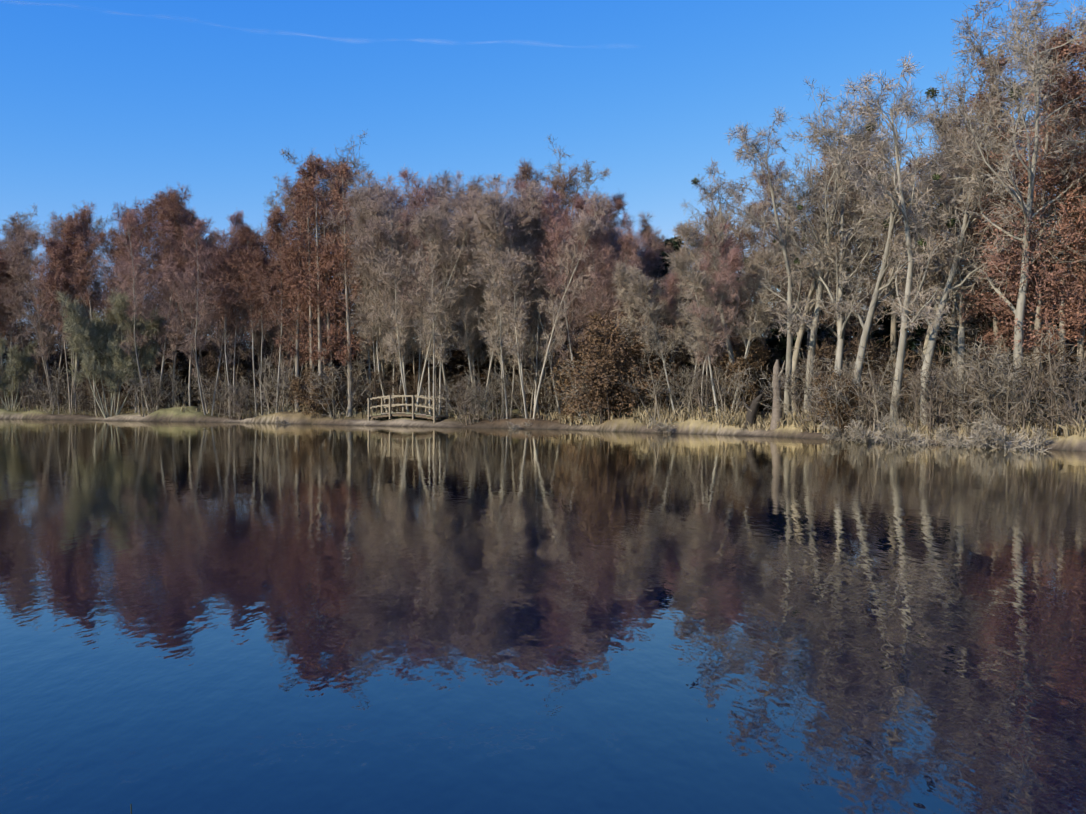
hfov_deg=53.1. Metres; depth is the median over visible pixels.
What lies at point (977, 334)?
spruce tree
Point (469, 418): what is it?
scrub tree
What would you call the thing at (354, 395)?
scrub tree
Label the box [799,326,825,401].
spruce tree
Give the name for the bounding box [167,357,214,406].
scrub tree
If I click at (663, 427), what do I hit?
brush tree
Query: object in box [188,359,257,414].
scrub tree
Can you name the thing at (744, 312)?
spruce tree
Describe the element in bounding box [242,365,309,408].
scrub tree
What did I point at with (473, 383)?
scrub tree
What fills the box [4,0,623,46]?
cloud
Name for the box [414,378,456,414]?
scrub tree
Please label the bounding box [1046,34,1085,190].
oak tree
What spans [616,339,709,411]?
scrub tree
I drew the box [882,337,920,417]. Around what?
spruce tree
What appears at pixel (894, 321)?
oak tree
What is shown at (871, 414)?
scrub tree
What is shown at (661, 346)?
slender tree
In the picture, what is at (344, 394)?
scrub tree
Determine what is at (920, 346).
scrub tree
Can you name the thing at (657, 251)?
dark alder tree
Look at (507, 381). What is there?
scrub tree
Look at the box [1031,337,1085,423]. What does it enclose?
scrub tree
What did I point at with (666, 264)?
spruce tree
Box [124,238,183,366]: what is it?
dark alder tree
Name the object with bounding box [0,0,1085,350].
sky
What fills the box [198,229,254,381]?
rust alder tree
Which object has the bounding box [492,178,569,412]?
pale alder tree
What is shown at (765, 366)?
scrub tree
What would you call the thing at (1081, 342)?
tree
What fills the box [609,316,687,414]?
bush
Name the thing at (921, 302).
tree
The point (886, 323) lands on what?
spruce tree
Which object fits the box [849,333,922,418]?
scrub tree
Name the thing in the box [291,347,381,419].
bush
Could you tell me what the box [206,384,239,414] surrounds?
scrub tree
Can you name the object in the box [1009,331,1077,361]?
scrub tree
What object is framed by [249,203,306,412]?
rust alder tree
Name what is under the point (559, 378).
scrub tree
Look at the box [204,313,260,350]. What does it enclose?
tree
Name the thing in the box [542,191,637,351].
red alder tree
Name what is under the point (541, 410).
scrub tree
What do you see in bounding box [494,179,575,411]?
pale alder tree
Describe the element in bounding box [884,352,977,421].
scrub tree
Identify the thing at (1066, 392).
scrub tree
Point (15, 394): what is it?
scrub tree
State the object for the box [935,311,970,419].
spruce tree
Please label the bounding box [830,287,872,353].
spruce tree
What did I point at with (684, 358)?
scrub tree
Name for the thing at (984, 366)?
scrub tree
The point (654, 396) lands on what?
scrub tree
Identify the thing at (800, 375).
scrub tree
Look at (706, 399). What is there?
scrub tree
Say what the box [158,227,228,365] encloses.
dark alder tree
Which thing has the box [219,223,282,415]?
rust alder tree
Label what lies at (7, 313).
rust alder tree
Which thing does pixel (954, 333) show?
oak tree
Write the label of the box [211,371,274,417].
scrub tree
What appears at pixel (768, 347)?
scrub tree
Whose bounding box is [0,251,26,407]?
rust alder tree
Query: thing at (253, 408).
scrub tree
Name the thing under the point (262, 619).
pond water
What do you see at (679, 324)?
dark alder tree
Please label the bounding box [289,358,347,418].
bush
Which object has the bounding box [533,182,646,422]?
red alder tree
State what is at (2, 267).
rust alder tree
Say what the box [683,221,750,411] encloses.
red alder tree
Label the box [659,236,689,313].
spruce tree
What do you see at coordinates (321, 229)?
dark alder tree
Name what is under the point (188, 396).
scrub tree
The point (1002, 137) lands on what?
tree
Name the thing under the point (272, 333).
dark alder tree
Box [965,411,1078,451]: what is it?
bush
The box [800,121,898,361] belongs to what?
dark alder tree
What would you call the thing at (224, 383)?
scrub tree
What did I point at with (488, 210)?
pale alder tree
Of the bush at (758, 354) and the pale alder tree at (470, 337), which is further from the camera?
the pale alder tree at (470, 337)
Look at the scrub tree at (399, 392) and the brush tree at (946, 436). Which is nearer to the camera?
the brush tree at (946, 436)
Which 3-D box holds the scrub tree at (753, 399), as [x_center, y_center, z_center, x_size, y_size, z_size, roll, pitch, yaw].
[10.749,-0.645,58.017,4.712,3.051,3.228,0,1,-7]
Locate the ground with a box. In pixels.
[0,396,1085,451]
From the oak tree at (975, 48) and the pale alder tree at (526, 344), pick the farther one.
the pale alder tree at (526, 344)
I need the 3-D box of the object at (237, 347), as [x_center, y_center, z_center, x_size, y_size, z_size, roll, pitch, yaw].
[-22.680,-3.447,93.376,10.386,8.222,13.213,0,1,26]
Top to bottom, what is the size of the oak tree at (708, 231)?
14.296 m
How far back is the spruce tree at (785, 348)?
66.34 m
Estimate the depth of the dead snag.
52.23 m
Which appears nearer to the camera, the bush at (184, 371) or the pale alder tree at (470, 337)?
the pale alder tree at (470, 337)
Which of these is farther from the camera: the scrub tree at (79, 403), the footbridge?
the scrub tree at (79, 403)
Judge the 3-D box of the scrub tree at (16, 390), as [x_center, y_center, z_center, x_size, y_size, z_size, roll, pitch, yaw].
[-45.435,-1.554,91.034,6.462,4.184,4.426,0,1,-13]
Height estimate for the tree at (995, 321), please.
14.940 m
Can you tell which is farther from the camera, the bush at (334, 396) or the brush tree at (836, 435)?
the bush at (334, 396)
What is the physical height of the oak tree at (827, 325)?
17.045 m
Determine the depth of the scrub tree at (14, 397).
90.06 m
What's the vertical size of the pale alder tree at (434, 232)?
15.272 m
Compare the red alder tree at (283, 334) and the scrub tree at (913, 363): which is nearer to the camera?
the scrub tree at (913, 363)
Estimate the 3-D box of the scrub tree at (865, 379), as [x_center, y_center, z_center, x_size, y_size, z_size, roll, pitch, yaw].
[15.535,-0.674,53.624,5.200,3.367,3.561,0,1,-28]
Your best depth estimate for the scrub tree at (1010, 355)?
47.31 m
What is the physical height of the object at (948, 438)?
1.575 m
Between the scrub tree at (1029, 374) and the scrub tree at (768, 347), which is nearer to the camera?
the scrub tree at (1029, 374)
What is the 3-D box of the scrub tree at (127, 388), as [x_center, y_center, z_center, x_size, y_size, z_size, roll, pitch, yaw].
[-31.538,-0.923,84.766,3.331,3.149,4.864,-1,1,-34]
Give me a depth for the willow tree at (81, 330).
80.35 m
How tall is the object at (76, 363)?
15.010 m
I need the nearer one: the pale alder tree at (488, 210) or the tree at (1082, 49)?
the tree at (1082, 49)
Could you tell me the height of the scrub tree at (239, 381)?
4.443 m
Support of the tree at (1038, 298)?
on the ground
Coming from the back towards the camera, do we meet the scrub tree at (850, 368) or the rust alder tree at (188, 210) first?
the rust alder tree at (188, 210)
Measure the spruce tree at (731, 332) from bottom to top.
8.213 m
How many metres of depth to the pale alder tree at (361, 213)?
70.69 m
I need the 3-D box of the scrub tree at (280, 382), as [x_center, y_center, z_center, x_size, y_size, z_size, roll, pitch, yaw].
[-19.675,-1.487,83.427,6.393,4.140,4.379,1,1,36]
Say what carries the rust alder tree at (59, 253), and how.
on the ground
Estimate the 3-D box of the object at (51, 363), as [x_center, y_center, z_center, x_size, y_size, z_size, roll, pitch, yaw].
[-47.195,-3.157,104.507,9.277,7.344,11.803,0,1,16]
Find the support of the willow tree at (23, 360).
on the ground
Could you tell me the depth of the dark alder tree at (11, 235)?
87.25 m
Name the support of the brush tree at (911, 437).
on the ground
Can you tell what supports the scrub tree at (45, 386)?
on the ground
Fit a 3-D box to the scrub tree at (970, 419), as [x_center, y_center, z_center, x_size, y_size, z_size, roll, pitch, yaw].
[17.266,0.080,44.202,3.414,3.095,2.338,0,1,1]
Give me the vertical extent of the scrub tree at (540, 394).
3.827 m
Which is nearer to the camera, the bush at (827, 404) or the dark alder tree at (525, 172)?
the bush at (827, 404)
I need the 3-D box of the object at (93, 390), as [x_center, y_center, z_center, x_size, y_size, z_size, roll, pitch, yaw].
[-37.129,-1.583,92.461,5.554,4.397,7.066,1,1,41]
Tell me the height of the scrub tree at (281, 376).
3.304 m
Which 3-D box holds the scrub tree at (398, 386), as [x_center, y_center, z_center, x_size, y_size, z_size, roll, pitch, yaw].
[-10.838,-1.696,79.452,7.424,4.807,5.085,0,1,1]
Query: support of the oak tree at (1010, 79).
on the ground
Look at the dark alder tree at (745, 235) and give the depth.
66.69 m
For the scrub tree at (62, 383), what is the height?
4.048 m
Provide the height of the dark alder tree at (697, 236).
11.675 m
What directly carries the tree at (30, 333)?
on the ground
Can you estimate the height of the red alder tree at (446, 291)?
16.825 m
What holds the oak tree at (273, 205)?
on the ground
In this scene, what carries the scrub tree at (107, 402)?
on the ground
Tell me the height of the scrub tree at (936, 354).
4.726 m
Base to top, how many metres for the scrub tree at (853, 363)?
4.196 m
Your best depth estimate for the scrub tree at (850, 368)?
47.02 m
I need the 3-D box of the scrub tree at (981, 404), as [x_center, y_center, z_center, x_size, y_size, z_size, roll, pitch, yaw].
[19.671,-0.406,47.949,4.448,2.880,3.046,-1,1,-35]
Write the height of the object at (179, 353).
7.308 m
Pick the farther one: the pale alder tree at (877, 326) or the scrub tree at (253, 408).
the scrub tree at (253, 408)
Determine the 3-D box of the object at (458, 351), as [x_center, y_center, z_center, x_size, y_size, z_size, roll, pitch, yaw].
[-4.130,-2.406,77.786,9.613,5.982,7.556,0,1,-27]
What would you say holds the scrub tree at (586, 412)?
on the ground
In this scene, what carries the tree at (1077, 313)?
on the ground
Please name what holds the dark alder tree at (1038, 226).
on the ground
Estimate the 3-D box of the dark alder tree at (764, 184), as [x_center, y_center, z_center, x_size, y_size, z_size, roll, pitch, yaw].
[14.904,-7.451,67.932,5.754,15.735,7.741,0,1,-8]
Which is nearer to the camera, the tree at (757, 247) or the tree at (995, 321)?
the tree at (995, 321)
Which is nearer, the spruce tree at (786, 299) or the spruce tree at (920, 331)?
the spruce tree at (920, 331)
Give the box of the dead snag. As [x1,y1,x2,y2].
[743,360,784,429]
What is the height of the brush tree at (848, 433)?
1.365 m
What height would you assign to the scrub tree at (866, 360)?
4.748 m
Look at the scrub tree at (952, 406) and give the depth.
44.80 m
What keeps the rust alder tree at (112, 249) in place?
on the ground
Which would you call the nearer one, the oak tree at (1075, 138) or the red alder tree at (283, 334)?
the oak tree at (1075, 138)
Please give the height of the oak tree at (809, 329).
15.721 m
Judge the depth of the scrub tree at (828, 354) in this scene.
55.05 m
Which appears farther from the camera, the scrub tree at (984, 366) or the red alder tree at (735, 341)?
the red alder tree at (735, 341)
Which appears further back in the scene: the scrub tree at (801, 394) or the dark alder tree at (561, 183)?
the dark alder tree at (561, 183)
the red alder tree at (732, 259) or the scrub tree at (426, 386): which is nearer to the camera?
the red alder tree at (732, 259)
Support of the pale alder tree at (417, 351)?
on the ground
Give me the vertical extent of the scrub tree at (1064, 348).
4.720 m
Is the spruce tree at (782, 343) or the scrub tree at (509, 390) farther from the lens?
the scrub tree at (509, 390)
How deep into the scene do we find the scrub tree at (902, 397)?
46.22 m
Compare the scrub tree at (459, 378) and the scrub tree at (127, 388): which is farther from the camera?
the scrub tree at (127, 388)
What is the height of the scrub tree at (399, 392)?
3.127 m
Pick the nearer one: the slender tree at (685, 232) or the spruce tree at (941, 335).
the slender tree at (685, 232)
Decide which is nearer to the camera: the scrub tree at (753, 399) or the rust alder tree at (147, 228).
the scrub tree at (753, 399)
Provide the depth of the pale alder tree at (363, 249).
69.00 m
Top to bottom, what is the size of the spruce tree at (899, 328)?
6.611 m
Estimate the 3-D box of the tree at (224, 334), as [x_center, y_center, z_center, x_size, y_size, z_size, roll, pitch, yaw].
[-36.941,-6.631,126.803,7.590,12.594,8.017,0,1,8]
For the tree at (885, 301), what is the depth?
90.17 m
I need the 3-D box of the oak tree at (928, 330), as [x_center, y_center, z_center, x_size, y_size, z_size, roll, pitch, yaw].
[20.264,-7.128,51.715,8.499,16.340,5.401,1,1,44]
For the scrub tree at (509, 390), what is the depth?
70.17 m
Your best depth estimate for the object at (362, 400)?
78.54 m
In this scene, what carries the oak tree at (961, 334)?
on the ground
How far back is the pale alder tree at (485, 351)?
70.17 m
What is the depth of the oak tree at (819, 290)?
51.29 m
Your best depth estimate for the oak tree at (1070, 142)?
41.52 m
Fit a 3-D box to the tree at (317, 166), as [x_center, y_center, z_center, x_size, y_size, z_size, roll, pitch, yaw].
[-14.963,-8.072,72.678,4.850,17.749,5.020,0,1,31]
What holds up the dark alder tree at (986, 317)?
on the ground
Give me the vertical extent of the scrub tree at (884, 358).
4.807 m
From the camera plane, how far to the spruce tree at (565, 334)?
86.95 m
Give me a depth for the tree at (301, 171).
72.96 m
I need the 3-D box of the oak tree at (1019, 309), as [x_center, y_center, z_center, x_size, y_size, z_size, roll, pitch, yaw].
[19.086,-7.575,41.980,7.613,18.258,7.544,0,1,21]
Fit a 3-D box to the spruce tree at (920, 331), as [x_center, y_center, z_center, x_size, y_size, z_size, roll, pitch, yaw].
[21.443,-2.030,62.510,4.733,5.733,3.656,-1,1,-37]
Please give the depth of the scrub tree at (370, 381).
71.81 m
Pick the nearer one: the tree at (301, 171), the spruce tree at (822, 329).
the spruce tree at (822, 329)
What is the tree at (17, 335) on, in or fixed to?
on the ground
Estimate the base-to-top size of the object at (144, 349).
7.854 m
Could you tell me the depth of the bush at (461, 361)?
72.17 m
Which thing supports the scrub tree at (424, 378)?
on the ground
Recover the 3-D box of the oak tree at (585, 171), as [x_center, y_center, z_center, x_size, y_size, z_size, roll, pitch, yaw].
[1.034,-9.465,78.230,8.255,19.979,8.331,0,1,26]
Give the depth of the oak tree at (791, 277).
50.78 m
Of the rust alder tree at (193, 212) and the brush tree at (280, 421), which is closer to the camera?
the brush tree at (280, 421)
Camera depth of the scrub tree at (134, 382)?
80.16 m
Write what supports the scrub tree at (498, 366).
on the ground
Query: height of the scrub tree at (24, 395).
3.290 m
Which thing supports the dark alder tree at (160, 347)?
on the ground
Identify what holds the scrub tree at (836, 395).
on the ground
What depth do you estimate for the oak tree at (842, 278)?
50.73 m
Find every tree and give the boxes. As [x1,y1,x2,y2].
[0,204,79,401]
[0,211,69,407]
[0,212,77,407]
[0,242,43,407]
[0,251,15,333]
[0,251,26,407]
[0,336,38,410]
[0,365,45,408]
[0,370,33,402]
[0,375,39,406]
[1,273,52,406]
[3,316,33,360]
[10,379,37,407]
[14,319,69,345]
[16,379,43,411]
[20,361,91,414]
[24,372,54,405]
[27,216,102,413]
[34,366,76,404]
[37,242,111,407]
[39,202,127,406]
[44,366,82,405]
[45,382,78,406]
[53,288,165,418]
[59,201,117,414]
[59,381,105,414]
[68,362,123,414]
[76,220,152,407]
[76,377,107,407]
[86,386,131,416]
[87,200,194,413]
[91,201,148,413]
[99,197,165,412]
[109,237,184,404]
[115,360,180,416]
[121,378,154,411]
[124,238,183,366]
[140,185,202,406]
[141,361,205,408]
[142,382,175,411]
[145,209,198,392]
[152,183,221,405]
[154,207,251,415]
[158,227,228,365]
[162,205,212,407]
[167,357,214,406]
[169,366,239,407]
[174,380,203,406]
[179,223,257,412]
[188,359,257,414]
[194,368,245,414]
[197,315,247,344]
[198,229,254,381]
[203,223,262,416]
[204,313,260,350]
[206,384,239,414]
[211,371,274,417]
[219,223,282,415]
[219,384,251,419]
[223,363,266,407]
[232,226,294,409]
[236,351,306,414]
[237,303,278,343]
[241,384,273,413]
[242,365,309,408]
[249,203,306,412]
[250,357,289,405]
[254,227,325,408]
[256,174,325,380]
[260,174,355,394]
[262,363,305,407]
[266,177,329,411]
[270,371,314,408]
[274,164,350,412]
[274,417,292,423]
[279,130,390,378]
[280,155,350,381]
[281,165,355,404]
[282,154,357,371]
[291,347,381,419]
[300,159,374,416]
[302,155,391,407]
[313,297,355,334]
[318,169,406,407]
[334,165,449,412]
[335,380,361,409]
[336,377,386,411]
[338,353,411,413]
[340,187,455,400]
[341,214,418,410]
[346,362,419,412]
[352,172,482,417]
[362,358,430,407]
[378,374,424,416]
[379,198,463,364]
[382,169,506,413]
[384,183,478,419]
[388,369,457,412]
[409,369,450,407]
[410,352,491,410]
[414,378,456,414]
[415,170,468,413]
[423,368,494,411]
[426,170,552,414]
[429,364,505,424]
[432,234,520,410]
[444,185,478,356]
[446,173,561,418]
[449,379,485,425]
[452,159,553,376]
[458,370,523,421]
[470,176,615,418]
[480,345,538,409]
[488,337,581,417]
[490,370,542,408]
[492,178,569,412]
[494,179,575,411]
[495,180,625,416]
[505,359,584,413]
[506,419,534,428]
[508,356,563,413]
[530,133,611,360]
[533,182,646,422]
[533,357,579,406]
[539,373,580,416]
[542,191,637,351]
[544,163,606,410]
[549,190,667,414]
[554,355,630,422]
[554,366,583,410]
[557,314,578,358]
[563,219,622,413]
[583,193,673,326]
[610,254,700,406]
[612,248,685,407]
[613,377,640,416]
[614,348,706,422]
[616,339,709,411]
[617,239,674,358]
[618,251,711,409]
[624,264,691,404]
[625,257,729,413]
[640,229,707,384]
[649,416,681,432]
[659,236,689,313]
[660,246,715,407]
[661,366,728,415]
[663,220,787,416]
[663,337,727,407]
[665,174,790,363]
[675,293,722,410]
[680,157,760,412]
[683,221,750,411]
[684,211,794,323]
[689,364,731,418]
[693,226,772,397]
[698,348,768,417]
[699,103,847,419]
[699,206,757,357]
[703,200,830,349]
[703,256,767,363]
[703,366,771,415]
[709,320,772,411]
[717,294,755,406]
[717,345,801,407]
[735,340,829,408]
[738,159,810,348]
[742,76,914,416]
[744,378,800,418]
[748,346,853,426]
[751,235,835,364]
[758,318,800,410]
[760,341,857,382]
[762,150,878,348]
[762,372,814,415]
[764,326,785,377]
[766,126,876,416]
[767,79,918,431]
[772,313,804,377]
[779,101,918,381]
[779,364,852,431]
[782,140,900,366]
[783,294,834,370]
[783,337,885,411]
[791,358,887,436]
[794,350,882,415]
[797,294,854,372]
[798,333,938,410]
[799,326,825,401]
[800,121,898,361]
[800,351,886,410]
[805,361,890,412]
[806,265,924,339]
[817,417,874,442]
[818,344,946,437]
[819,120,953,385]
[819,333,923,387]
[820,78,962,427]
[825,53,975,429]
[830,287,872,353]
[831,425,884,440]
[833,337,948,409]
[835,366,913,430]
[837,166,935,345]
[844,418,910,442]
[847,412,950,444]
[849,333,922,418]
[859,370,938,430]
[865,73,1035,418]
[866,239,978,339]
[867,306,908,386]
[872,335,945,383]
[873,349,956,421]
[876,305,906,355]
[878,77,1036,428]
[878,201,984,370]
[881,409,1008,447]
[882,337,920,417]
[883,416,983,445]
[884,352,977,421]
[887,72,1031,419]
[895,335,998,432]
[902,97,983,362]
[902,99,1052,431]
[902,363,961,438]
[908,0,1079,366]
[910,337,1012,406]
[911,322,938,366]
[916,128,1022,368]
[926,326,1043,429]
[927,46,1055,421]
[927,371,1011,437]
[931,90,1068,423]
[931,322,1047,412]
[933,0,1085,426]
[933,414,1042,447]
[934,293,958,366]
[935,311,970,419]
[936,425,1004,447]
[940,17,1085,377]
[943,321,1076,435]
[947,321,1073,413]
[951,373,1023,419]
[957,301,975,346]
[959,73,1083,329]
[959,345,1085,423]
[965,311,991,414]
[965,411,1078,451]
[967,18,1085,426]
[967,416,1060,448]
[969,354,1070,435]
[974,296,1027,413]
[984,354,1085,426]
[986,322,1085,435]
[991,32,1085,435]
[1000,56,1085,370]
[1005,20,1085,323]
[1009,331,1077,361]
[1023,122,1085,285]
[1025,336,1085,417]
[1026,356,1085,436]
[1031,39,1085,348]
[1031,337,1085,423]
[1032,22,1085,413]
[1035,5,1085,263]
[1043,363,1085,418]
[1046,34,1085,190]
[1054,307,1075,347]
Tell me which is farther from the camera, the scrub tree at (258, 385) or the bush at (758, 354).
the scrub tree at (258, 385)
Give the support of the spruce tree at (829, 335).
on the ground
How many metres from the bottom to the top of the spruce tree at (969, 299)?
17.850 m
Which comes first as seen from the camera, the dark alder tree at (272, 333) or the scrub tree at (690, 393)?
the scrub tree at (690, 393)
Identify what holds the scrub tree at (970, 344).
on the ground
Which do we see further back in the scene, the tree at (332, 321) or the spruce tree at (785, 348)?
the tree at (332, 321)
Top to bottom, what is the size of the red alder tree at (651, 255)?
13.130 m
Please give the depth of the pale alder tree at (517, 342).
62.77 m
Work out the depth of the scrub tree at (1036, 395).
42.63 m
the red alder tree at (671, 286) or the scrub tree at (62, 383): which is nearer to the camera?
the red alder tree at (671, 286)
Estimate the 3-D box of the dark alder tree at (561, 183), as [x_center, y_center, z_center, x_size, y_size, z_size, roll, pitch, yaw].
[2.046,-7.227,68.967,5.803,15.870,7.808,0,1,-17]
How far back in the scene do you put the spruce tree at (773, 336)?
67.01 m
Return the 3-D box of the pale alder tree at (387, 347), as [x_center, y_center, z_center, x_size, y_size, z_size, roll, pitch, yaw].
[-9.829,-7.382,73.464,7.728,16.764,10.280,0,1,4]
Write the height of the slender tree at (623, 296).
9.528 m
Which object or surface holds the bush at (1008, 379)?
on the ground
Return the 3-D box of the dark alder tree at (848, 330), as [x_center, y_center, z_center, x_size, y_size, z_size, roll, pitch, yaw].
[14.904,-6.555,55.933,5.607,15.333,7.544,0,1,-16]
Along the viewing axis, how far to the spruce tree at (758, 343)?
62.68 m
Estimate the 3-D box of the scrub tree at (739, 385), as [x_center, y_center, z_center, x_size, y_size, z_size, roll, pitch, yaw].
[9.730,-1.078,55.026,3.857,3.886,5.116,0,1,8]
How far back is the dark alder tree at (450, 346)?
77.31 m
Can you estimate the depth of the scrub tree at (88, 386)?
84.80 m
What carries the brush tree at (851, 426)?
on the ground
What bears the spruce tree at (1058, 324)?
on the ground
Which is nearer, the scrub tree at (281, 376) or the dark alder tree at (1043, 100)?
the dark alder tree at (1043, 100)
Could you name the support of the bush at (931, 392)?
on the ground
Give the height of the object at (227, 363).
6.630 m
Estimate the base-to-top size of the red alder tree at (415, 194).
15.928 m
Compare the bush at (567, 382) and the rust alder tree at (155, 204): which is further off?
the rust alder tree at (155, 204)
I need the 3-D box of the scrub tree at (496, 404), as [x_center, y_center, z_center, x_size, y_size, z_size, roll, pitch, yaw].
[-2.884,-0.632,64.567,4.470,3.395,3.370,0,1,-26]
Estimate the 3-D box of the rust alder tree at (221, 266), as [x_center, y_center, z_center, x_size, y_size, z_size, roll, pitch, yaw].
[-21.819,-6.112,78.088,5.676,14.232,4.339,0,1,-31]
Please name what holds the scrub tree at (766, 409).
on the ground
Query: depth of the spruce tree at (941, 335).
65.88 m
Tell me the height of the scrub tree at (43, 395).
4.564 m
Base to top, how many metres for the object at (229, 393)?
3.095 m
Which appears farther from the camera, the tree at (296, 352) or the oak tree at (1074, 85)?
the tree at (296, 352)
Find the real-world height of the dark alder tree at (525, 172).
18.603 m
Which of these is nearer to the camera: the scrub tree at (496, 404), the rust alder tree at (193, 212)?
the scrub tree at (496, 404)
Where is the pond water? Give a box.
[0,419,1085,813]
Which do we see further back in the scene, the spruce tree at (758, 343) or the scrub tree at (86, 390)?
the scrub tree at (86, 390)
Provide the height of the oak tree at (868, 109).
15.874 m
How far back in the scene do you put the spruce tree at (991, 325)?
50.80 m
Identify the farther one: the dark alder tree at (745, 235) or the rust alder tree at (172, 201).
the rust alder tree at (172, 201)
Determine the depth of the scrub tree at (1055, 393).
41.38 m
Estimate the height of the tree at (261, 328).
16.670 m
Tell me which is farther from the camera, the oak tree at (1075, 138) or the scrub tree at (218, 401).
the scrub tree at (218, 401)
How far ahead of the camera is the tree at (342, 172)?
71.46 m
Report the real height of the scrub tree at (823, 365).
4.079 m
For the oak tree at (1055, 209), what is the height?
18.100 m
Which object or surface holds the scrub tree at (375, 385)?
on the ground
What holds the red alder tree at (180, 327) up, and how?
on the ground
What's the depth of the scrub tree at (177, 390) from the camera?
80.62 m
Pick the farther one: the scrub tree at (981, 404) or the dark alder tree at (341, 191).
the dark alder tree at (341, 191)
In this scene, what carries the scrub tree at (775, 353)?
on the ground
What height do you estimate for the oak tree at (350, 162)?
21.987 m
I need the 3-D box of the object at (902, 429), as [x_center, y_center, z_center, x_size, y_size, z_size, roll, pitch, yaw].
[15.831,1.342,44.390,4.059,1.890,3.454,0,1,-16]
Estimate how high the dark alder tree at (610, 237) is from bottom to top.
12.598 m
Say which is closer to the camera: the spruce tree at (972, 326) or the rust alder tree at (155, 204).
the spruce tree at (972, 326)
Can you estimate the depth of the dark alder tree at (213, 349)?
81.59 m
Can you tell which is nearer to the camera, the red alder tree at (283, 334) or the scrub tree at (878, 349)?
the scrub tree at (878, 349)
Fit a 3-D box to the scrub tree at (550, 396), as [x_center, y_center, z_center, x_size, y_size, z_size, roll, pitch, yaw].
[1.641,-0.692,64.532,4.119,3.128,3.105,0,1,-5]
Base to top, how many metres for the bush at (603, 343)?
7.005 m
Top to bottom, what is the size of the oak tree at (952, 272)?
14.669 m
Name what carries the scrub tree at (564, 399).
on the ground
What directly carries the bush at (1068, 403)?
on the ground
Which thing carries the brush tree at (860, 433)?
on the ground
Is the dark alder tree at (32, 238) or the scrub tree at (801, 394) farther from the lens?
the dark alder tree at (32, 238)
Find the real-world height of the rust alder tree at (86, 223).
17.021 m
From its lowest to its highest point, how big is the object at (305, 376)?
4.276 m
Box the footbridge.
[367,395,449,422]
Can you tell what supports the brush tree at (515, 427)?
on the ground
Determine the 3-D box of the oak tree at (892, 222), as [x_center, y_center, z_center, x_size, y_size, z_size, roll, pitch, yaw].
[15.842,-6.143,47.513,5.073,15.350,7.984,0,1,-9]
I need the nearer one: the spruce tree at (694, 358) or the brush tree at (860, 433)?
the brush tree at (860, 433)
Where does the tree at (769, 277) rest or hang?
on the ground
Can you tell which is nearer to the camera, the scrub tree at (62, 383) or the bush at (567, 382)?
the bush at (567, 382)
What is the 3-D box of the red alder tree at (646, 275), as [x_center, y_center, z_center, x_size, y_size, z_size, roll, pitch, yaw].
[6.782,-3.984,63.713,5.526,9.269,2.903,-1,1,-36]
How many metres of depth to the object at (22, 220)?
97.34 m
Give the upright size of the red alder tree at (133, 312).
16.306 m
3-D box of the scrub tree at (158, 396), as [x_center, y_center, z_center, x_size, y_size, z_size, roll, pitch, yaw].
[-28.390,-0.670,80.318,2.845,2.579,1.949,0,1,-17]
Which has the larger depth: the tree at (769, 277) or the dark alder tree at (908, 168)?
the tree at (769, 277)
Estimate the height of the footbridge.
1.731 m
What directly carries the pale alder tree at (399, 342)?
on the ground
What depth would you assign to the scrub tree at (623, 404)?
61.73 m

